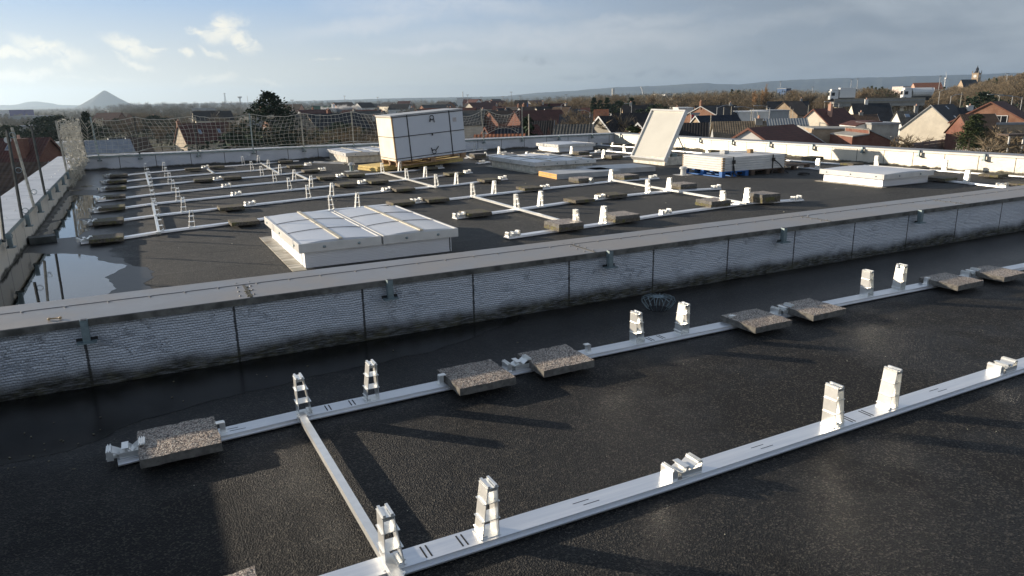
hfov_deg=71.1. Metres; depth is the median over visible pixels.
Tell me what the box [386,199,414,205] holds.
ballast slab
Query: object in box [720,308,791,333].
ballast slab
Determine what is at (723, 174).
blue pallet
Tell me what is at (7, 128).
evergreen tree
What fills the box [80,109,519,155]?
safety net
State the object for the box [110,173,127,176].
ballast slab
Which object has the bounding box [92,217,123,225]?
ballast slab
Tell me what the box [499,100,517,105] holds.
bare tree
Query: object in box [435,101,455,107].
house
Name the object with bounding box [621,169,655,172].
insulation panel
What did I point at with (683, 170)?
roof vent
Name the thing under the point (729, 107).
house
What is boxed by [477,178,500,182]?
ballast slab
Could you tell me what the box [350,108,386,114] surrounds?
house
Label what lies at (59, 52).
sky
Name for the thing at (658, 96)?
bare tree
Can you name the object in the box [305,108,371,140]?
house
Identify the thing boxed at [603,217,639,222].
ballast slab
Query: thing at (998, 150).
bare shrub
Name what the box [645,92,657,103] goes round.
bare tree
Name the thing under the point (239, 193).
mounting rail
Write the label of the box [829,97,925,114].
viaduct
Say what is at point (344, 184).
ballast slab
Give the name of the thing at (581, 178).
ballast slab
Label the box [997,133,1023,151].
clothes pergola
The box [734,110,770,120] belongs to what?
workshop
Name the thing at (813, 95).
bare tree
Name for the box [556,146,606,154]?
mounting rail
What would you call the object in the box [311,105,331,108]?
industrial hall
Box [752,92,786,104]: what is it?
bare tree
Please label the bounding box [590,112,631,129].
bare shrub
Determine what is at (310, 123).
house
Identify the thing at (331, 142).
green shrub
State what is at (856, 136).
outbuilding
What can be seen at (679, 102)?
bare tree
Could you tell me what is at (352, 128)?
net post
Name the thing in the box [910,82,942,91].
house
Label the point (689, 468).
mounting rail
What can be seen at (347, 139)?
bare tree
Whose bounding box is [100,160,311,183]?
mounting rail
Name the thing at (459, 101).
industrial hall
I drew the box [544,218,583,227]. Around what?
ballast slab
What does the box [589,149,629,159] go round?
mounting rail
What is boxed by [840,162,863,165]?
ballast slab
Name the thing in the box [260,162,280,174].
cross brace
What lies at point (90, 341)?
parapet
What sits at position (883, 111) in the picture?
house
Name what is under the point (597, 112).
house
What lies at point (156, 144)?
ground
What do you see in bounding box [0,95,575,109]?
hills
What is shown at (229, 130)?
bare tree
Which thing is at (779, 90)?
industrial hall
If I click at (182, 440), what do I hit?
ballast slab
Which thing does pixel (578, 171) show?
insulation panel
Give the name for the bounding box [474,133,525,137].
house
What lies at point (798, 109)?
house
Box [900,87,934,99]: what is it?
tanker truck
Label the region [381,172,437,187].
cross brace
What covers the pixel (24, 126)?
industrial hall
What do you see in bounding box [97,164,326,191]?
mounting rail
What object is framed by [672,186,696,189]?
ballast slab
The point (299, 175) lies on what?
cross brace
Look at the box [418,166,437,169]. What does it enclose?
ballast slab
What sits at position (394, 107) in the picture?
house
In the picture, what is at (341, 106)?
house
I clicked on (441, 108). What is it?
house
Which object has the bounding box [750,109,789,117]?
shed
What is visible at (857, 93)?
bare tree
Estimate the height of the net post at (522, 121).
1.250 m
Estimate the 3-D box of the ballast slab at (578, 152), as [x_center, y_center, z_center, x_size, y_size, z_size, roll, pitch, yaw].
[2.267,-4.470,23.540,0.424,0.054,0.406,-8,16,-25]
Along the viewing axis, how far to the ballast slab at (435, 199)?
13.11 m
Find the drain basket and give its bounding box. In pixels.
[641,293,675,311]
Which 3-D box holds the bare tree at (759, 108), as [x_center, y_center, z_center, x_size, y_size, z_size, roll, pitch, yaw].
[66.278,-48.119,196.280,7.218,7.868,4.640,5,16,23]
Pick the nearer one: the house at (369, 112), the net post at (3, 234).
the net post at (3, 234)
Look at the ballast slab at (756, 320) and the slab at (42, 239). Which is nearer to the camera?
the ballast slab at (756, 320)
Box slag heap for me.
[73,91,129,108]
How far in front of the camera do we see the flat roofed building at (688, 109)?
155.30 m
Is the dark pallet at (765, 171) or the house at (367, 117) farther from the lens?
the house at (367, 117)
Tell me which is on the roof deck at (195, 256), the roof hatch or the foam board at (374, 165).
the roof hatch
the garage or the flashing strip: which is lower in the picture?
the flashing strip
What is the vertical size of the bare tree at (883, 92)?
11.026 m
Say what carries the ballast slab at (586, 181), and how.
on the roof deck at (195, 256)
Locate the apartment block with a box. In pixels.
[892,86,910,93]
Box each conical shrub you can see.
[952,115,984,150]
[957,113,991,149]
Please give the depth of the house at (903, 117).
124.06 m
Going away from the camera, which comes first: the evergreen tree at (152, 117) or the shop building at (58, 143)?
the shop building at (58, 143)
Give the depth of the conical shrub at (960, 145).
82.03 m
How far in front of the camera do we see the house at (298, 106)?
395.37 m
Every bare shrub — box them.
[321,135,364,144]
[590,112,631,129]
[615,115,637,132]
[890,134,934,147]
[952,125,1009,147]
[964,134,1023,153]
[971,128,1023,152]
[973,127,1022,147]
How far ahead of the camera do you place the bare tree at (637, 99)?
205.82 m
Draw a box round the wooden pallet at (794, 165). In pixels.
[770,162,809,170]
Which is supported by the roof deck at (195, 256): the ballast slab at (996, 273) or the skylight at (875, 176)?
the skylight at (875, 176)
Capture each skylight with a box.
[259,205,463,271]
[326,146,388,163]
[488,153,595,173]
[536,141,595,151]
[816,165,934,187]
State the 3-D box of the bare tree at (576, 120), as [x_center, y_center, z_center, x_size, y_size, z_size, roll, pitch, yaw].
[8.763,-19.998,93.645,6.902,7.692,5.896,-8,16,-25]
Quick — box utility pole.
[528,114,529,135]
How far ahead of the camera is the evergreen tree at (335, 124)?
81.11 m
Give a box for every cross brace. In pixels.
[144,172,150,186]
[151,202,160,233]
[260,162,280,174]
[296,173,310,180]
[296,411,405,575]
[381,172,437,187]
[471,195,558,219]
[611,179,747,204]
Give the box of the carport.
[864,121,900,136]
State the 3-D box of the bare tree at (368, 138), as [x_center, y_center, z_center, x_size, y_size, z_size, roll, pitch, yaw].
[-10.921,-10.987,63.221,8.162,6.422,8.565,6,16,24]
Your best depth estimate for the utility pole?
56.59 m
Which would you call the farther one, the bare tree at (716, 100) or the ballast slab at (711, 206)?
the bare tree at (716, 100)
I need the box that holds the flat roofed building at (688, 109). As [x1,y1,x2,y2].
[673,107,693,112]
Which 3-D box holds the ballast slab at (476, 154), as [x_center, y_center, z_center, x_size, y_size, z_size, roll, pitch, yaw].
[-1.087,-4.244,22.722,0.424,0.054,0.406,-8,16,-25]
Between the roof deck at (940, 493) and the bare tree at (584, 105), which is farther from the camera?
the bare tree at (584, 105)
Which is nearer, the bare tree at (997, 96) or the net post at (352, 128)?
the net post at (352, 128)
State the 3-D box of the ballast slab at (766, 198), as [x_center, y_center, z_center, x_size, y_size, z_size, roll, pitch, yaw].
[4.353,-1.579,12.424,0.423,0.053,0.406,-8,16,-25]
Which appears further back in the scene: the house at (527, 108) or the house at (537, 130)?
the house at (527, 108)
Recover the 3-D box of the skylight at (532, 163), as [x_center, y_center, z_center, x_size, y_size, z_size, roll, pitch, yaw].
[0.755,-3.437,19.539,1.980,0.312,2.750,-8,16,-26]
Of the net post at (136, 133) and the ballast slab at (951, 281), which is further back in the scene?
the net post at (136, 133)
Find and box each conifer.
[78,111,99,140]
[523,115,537,135]
[626,97,635,104]
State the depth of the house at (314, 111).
238.98 m
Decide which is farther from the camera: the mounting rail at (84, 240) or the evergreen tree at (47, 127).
the evergreen tree at (47, 127)
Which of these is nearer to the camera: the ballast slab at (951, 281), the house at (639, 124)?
the ballast slab at (951, 281)
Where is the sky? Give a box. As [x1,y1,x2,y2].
[0,0,1023,104]
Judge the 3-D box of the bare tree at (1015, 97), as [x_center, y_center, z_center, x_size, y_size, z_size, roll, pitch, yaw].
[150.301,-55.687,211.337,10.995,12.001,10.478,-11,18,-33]
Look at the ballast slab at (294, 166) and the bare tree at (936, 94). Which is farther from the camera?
the bare tree at (936, 94)
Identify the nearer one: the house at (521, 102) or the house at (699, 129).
the house at (699, 129)
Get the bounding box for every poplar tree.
[752,90,757,104]
[759,86,768,107]
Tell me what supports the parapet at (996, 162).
on the hall building
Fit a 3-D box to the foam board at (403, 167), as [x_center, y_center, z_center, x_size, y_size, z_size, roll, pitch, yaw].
[-2.866,-3.545,20.505,2.950,0.142,1.000,-14,20,-40]
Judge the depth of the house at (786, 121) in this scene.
81.77 m
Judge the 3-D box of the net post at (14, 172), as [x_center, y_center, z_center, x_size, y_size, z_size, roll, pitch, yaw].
[-6.397,-1.468,9.268,0.109,1.111,0.188,-8,16,-26]
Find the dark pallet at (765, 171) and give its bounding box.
[730,167,784,174]
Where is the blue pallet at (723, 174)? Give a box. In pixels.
[686,168,748,177]
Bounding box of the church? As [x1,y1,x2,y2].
[957,79,976,87]
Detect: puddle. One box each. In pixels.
[0,253,126,306]
[0,315,524,465]
[44,219,92,238]
[52,195,98,219]
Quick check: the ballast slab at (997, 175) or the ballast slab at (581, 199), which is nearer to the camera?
the ballast slab at (581, 199)
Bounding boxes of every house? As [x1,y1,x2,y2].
[0,135,64,162]
[0,161,49,195]
[81,139,135,154]
[92,112,129,131]
[104,111,132,125]
[125,137,154,152]
[144,114,174,136]
[173,119,236,150]
[188,110,219,122]
[191,111,233,122]
[237,116,261,128]
[261,117,275,133]
[272,110,320,136]
[285,104,303,111]
[297,107,331,112]
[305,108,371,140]
[332,102,353,111]
[341,106,381,112]
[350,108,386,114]
[353,102,375,109]
[362,114,378,140]
[363,110,383,118]
[379,102,394,110]
[388,104,410,113]
[397,101,411,103]
[419,104,452,108]
[422,108,475,109]
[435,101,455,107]
[450,106,485,138]
[464,102,495,109]
[465,99,480,103]
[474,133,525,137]
[481,124,543,135]
[484,110,522,126]
[488,100,507,105]
[492,103,521,109]
[495,128,521,133]
[505,103,519,109]
[506,109,563,125]
[514,100,528,106]
[516,103,545,109]
[520,120,554,134]
[533,102,575,113]
[541,101,563,105]
[547,124,594,134]
[552,107,572,113]
[558,114,592,123]
[580,108,590,113]
[592,114,648,132]
[593,109,608,119]
[610,112,647,115]
[621,102,654,112]
[629,122,644,132]
[679,122,709,136]
[684,100,738,122]
[689,114,740,131]
[694,101,737,110]
[709,115,766,137]
[732,124,825,142]
[763,118,808,125]
[765,97,809,109]
[775,101,810,117]
[803,102,855,125]
[848,98,893,121]
[851,110,879,120]
[890,104,918,134]
[899,104,960,143]
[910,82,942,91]
[944,114,1000,149]
[948,101,1023,123]
[957,104,975,113]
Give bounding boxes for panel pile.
[682,150,788,176]
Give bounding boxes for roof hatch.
[630,109,687,165]
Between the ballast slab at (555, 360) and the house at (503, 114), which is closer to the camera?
the ballast slab at (555, 360)
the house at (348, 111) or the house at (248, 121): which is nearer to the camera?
the house at (248, 121)
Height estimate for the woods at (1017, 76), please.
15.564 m
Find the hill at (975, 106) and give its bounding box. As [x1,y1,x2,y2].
[898,82,1023,112]
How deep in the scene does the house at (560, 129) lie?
54.54 m
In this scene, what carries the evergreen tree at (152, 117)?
on the ground
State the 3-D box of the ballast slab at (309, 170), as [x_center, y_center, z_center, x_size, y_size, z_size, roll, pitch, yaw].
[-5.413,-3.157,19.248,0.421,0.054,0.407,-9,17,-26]
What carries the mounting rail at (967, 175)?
on the roof deck at (195, 256)
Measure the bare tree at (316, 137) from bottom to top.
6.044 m
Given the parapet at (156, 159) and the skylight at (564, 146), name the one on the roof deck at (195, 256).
the skylight at (564, 146)
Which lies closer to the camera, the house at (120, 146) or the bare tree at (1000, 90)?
the house at (120, 146)
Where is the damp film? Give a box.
[25,188,154,293]
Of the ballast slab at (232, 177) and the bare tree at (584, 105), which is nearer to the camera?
the ballast slab at (232, 177)
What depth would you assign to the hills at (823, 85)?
7226.40 m
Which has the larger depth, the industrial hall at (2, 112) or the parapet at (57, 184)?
the industrial hall at (2, 112)
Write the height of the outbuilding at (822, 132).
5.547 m
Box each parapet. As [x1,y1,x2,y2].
[0,156,78,281]
[0,185,1023,401]
[83,133,613,170]
[611,132,1023,174]
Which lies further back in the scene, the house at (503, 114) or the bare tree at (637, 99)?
the bare tree at (637, 99)
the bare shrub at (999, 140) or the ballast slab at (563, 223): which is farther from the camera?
the bare shrub at (999, 140)
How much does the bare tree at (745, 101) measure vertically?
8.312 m
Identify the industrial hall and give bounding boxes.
[0,110,9,116]
[8,115,53,121]
[9,109,33,115]
[17,125,66,140]
[192,108,215,110]
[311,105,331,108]
[329,108,338,112]
[457,98,471,107]
[777,88,790,96]
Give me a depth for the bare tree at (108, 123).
191.47 m
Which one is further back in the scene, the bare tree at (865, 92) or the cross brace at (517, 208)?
the bare tree at (865, 92)
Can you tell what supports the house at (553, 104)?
on the ground
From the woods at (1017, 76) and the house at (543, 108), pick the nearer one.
the house at (543, 108)
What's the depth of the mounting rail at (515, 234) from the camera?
11.14 m
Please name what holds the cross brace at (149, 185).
attached to the mounting rail at (250, 170)
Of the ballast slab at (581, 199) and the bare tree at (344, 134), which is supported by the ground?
the bare tree at (344, 134)
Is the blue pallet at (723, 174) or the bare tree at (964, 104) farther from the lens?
the bare tree at (964, 104)
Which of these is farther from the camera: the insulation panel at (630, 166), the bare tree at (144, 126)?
the bare tree at (144, 126)
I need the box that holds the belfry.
[971,66,981,82]
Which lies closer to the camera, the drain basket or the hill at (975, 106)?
the drain basket
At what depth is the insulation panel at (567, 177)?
17.02 m
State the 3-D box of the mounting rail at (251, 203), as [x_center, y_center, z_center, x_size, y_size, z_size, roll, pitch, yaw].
[-3.514,-1.911,14.068,8.743,0.287,0.446,-13,19,-39]
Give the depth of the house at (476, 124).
147.70 m
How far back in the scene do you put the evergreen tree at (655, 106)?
155.03 m
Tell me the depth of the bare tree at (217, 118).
215.91 m
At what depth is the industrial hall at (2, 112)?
697.28 m
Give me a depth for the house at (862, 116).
114.67 m
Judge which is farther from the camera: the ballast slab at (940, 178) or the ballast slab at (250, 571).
the ballast slab at (940, 178)
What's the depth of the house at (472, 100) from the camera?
505.93 m
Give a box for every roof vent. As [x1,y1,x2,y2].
[345,162,357,171]
[672,166,691,175]
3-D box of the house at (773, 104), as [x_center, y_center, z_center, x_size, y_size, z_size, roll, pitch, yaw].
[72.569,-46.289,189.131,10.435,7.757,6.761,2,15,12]
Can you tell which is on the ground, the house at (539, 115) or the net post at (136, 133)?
the house at (539, 115)
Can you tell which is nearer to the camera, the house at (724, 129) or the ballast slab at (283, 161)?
the ballast slab at (283, 161)
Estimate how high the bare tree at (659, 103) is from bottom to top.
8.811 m
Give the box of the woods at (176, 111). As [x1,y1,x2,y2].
[0,83,1017,125]
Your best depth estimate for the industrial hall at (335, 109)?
392.30 m
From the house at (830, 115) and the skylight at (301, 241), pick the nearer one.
the skylight at (301, 241)
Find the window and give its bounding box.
[997,115,1007,122]
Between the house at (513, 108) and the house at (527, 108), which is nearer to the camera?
the house at (527, 108)
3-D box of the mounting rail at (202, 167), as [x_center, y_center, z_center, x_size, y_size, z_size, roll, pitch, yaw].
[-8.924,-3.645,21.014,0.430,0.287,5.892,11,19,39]
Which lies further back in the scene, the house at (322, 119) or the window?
the house at (322, 119)
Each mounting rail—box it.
[76,169,658,244]
[82,172,507,225]
[88,166,472,212]
[94,161,443,201]
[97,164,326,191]
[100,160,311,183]
[102,155,298,177]
[105,263,1023,466]
[319,356,1023,575]
[452,177,721,218]
[466,143,486,151]
[466,146,506,157]
[475,160,490,163]
[503,187,803,238]
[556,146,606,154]
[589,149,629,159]
[596,142,1023,177]
[605,144,1009,187]
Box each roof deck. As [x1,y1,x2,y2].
[0,231,1023,575]
[3,144,1023,288]
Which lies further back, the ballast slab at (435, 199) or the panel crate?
the panel crate
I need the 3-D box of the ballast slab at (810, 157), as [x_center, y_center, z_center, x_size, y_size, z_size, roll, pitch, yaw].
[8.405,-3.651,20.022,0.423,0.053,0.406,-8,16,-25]
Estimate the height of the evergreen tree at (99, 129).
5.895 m
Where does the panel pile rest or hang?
on the roof deck at (195, 256)
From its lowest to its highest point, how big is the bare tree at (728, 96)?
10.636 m
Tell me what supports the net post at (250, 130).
on the parapet at (156, 159)
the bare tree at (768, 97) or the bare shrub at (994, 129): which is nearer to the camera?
the bare shrub at (994, 129)
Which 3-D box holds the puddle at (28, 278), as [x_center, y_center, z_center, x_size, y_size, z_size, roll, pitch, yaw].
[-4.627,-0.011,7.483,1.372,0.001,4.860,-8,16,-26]
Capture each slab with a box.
[28,234,56,244]
[89,233,123,243]
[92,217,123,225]
[98,204,125,210]
[102,194,125,199]
[105,185,126,189]
[107,179,126,182]
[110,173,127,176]
[137,416,222,468]
[185,167,201,170]
[193,178,212,181]
[209,165,224,168]
[217,204,244,210]
[222,175,241,179]
[226,566,256,575]
[228,217,259,225]
[277,160,292,162]
[286,164,303,167]
[301,169,319,172]
[316,175,336,179]
[335,182,357,186]
[344,173,364,176]
[366,179,388,183]
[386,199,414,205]
[390,186,415,191]
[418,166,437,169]
[422,196,449,202]
[437,359,515,395]
[443,171,464,175]
[458,209,491,216]
[469,153,485,155]
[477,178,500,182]
[516,185,542,190]
[517,344,593,377]
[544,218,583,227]
[544,224,583,231]
[545,152,561,153]
[563,196,594,202]
[569,176,593,180]
[569,180,594,182]
[572,151,589,153]
[576,155,592,157]
[594,147,608,148]
[597,192,626,197]
[603,211,639,219]
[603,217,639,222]
[604,154,622,156]
[614,173,638,177]
[614,177,638,179]
[672,181,696,186]
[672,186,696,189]
[695,202,730,207]
[696,197,730,204]
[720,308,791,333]
[750,196,779,200]
[750,199,779,202]
[751,191,779,197]
[777,298,845,320]
[802,156,823,158]
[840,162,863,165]
[903,166,929,168]
[919,272,983,290]
[928,176,956,180]
[965,265,1023,281]
[978,172,1008,177]
[1003,181,1023,185]
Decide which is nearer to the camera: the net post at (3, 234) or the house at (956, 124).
the net post at (3, 234)
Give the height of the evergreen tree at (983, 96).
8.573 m
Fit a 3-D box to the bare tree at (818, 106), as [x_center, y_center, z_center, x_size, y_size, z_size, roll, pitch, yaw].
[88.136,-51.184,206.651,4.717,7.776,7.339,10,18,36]
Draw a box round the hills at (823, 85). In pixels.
[509,73,1022,97]
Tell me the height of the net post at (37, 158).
1.123 m
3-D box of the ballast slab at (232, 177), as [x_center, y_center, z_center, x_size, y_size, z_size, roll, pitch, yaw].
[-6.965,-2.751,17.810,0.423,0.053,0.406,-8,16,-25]
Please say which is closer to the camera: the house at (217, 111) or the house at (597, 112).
the house at (597, 112)
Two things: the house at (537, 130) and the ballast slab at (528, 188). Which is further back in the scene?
the house at (537, 130)
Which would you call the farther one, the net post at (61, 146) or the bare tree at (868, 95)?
the bare tree at (868, 95)
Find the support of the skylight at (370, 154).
on the roof deck at (195, 256)
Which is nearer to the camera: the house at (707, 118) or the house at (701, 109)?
the house at (707, 118)
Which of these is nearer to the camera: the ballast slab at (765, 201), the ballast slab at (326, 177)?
the ballast slab at (765, 201)
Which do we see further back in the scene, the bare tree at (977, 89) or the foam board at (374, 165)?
the bare tree at (977, 89)
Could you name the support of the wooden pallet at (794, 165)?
on the roof deck at (195, 256)
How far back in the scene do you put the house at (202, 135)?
120.20 m
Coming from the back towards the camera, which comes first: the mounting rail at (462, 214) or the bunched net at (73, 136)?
the bunched net at (73, 136)
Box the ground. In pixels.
[0,100,940,151]
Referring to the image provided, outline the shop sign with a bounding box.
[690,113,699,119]
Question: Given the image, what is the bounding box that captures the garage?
[839,120,882,127]
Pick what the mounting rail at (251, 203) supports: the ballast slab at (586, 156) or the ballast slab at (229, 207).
the ballast slab at (229, 207)
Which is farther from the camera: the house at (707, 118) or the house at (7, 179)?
the house at (707, 118)
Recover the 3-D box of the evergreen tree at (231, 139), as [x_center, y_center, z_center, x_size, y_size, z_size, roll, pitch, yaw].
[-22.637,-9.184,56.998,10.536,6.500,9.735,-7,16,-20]
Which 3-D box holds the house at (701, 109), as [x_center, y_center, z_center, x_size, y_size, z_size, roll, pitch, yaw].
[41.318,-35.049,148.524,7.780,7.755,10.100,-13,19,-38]
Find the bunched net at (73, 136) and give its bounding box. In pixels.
[57,117,89,187]
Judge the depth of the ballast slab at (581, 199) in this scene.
12.73 m
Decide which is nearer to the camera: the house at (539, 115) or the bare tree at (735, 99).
the house at (539, 115)
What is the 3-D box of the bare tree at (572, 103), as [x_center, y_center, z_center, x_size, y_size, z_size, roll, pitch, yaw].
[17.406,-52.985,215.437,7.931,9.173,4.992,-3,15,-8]
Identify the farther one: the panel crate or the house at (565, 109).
the house at (565, 109)
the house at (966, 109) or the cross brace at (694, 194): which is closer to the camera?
the cross brace at (694, 194)
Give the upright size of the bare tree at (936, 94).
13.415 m
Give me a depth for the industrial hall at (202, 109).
503.68 m
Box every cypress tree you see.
[590,97,598,114]
[597,100,605,108]
[603,97,609,115]
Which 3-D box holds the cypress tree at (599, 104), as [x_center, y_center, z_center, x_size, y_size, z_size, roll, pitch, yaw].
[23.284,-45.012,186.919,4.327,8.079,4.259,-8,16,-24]
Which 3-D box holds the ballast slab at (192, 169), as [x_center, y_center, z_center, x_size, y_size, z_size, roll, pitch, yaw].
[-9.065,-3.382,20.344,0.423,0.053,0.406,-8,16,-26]
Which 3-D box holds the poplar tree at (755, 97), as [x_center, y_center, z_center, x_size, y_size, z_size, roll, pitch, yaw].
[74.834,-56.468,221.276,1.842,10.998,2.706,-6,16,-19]
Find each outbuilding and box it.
[801,126,868,142]
[829,127,890,146]
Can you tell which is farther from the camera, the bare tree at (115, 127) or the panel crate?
the bare tree at (115, 127)
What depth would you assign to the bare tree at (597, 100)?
211.49 m
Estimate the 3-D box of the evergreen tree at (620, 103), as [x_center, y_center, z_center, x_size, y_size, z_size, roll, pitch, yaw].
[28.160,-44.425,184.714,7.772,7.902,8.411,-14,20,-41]
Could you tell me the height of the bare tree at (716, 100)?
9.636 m
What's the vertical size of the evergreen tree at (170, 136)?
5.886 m
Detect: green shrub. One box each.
[324,139,341,144]
[626,125,641,132]
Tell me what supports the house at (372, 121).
on the ground
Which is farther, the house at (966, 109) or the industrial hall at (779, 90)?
the industrial hall at (779, 90)
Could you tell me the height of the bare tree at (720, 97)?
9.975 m
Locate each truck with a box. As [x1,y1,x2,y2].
[828,87,855,100]
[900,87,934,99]
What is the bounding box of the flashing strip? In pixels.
[312,161,346,163]
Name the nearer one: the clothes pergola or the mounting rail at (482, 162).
the mounting rail at (482, 162)
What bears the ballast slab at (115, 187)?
on the mounting rail at (102, 189)
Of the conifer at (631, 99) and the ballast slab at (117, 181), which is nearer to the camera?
the ballast slab at (117, 181)
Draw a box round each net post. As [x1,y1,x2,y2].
[0,195,12,241]
[5,131,28,217]
[10,127,36,207]
[30,125,50,194]
[55,120,67,175]
[79,118,87,163]
[90,117,98,155]
[133,116,139,153]
[192,114,198,150]
[249,113,253,148]
[299,112,303,145]
[351,111,353,144]
[521,107,522,136]
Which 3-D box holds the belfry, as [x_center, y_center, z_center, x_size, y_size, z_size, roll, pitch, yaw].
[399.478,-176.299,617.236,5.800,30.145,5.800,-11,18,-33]
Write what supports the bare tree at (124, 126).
on the ground
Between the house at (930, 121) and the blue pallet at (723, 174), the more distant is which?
the house at (930, 121)
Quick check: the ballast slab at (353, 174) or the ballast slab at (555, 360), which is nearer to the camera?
the ballast slab at (555, 360)
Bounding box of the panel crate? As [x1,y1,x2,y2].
[375,108,466,166]
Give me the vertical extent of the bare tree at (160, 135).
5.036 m
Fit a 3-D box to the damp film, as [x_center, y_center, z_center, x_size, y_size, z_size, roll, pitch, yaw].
[-6.470,-0.940,11.142,1.568,0.001,13.260,-8,16,-26]
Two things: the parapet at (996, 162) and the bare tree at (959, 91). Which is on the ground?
the bare tree at (959, 91)
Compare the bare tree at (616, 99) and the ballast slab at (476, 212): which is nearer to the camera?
the ballast slab at (476, 212)
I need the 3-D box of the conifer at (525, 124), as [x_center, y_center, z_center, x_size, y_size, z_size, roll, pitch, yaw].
[1.365,-10.618,59.279,3.945,7.303,3.356,-5,15,-15]
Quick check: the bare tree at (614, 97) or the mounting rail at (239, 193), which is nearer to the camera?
the mounting rail at (239, 193)
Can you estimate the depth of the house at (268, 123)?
167.91 m
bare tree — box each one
[96,117,114,132]
[102,125,120,137]
[104,117,145,136]
[122,112,149,122]
[130,119,160,139]
[146,118,171,141]
[154,127,167,151]
[163,118,187,134]
[207,112,229,121]
[221,122,249,137]
[267,131,316,146]
[290,127,321,142]
[292,128,341,145]
[303,124,338,141]
[333,124,377,143]
[342,135,377,143]
[346,130,378,143]
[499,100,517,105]
[501,99,516,107]
[529,100,540,105]
[550,108,606,125]
[564,98,579,108]
[570,95,591,112]
[586,95,609,111]
[602,96,624,112]
[611,95,627,102]
[626,95,650,104]
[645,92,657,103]
[653,93,668,107]
[653,98,667,108]
[666,94,690,107]
[671,96,696,106]
[685,93,707,105]
[687,96,705,108]
[693,90,717,105]
[704,89,717,100]
[711,92,730,104]
[711,93,731,104]
[719,91,741,103]
[722,92,748,110]
[738,95,751,110]
[739,99,758,110]
[742,101,764,110]
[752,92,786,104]
[784,89,817,103]
[789,89,806,100]
[806,90,819,102]
[809,94,833,107]
[812,98,825,108]
[817,98,829,107]
[855,90,867,97]
[856,87,870,97]
[863,87,875,97]
[869,87,898,97]
[925,89,945,105]
[925,98,934,106]
[930,90,959,105]
[931,92,944,104]
[948,95,965,106]
[949,87,970,103]
[951,88,967,106]
[955,91,974,106]
[964,85,981,102]
[968,80,1002,102]
[968,89,1007,104]
[980,80,1019,103]
[981,82,1023,102]
[994,79,1014,102]
[1001,76,1023,109]
[1003,82,1023,108]
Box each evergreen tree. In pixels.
[0,124,30,137]
[3,125,38,137]
[21,115,75,141]
[39,114,85,140]
[85,123,117,139]
[106,118,127,137]
[137,115,171,142]
[157,120,181,149]
[171,131,281,150]
[298,122,372,143]
[608,100,624,114]
[644,104,670,111]
[958,91,1018,107]
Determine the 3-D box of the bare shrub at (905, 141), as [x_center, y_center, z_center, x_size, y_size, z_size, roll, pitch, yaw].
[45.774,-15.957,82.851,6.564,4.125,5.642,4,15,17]
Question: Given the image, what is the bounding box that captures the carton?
[720,150,728,153]
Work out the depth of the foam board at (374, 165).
19.82 m
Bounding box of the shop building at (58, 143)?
[56,140,88,155]
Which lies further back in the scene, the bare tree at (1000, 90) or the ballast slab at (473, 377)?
the bare tree at (1000, 90)
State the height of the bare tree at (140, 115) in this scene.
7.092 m
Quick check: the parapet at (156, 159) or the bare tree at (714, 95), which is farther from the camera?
the bare tree at (714, 95)
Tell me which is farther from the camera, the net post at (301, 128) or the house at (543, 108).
the house at (543, 108)
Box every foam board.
[358,156,462,168]
[358,159,462,171]
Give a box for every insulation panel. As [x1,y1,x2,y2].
[539,167,620,176]
[539,173,620,178]
[576,163,655,170]
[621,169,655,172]
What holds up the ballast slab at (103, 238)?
on the mounting rail at (84, 240)
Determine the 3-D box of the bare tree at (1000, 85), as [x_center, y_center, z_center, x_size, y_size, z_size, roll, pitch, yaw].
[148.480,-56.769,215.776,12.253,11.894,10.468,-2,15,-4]
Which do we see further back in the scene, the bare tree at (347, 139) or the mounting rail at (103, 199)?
the bare tree at (347, 139)
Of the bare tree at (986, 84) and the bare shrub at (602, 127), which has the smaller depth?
the bare shrub at (602, 127)
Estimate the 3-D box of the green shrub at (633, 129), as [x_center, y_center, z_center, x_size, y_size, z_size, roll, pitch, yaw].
[9.758,-9.760,57.233,4.316,6.400,4.592,-14,19,-40]
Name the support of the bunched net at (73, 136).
hanging from the parapet at (57, 184)
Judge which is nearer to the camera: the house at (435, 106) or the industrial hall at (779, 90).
the house at (435, 106)
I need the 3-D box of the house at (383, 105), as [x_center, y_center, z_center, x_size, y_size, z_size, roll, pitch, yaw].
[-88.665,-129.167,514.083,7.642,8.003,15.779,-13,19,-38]
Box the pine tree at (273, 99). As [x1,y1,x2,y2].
[230,90,311,147]
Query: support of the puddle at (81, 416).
on the roof deck at (940, 493)
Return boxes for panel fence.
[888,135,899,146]
[910,139,944,149]
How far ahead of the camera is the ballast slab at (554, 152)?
23.20 m
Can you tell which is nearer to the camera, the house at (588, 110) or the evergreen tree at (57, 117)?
the evergreen tree at (57, 117)
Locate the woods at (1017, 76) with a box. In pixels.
[934,72,1023,94]
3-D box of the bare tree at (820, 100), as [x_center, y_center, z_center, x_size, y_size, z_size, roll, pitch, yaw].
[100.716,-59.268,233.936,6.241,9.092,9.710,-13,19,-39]
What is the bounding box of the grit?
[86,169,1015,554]
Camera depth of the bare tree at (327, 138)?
71.68 m
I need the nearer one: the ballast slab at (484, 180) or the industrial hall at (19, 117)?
the ballast slab at (484, 180)
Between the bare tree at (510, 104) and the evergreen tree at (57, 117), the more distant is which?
the bare tree at (510, 104)
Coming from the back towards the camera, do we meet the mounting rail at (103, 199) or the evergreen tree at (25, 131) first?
the evergreen tree at (25, 131)

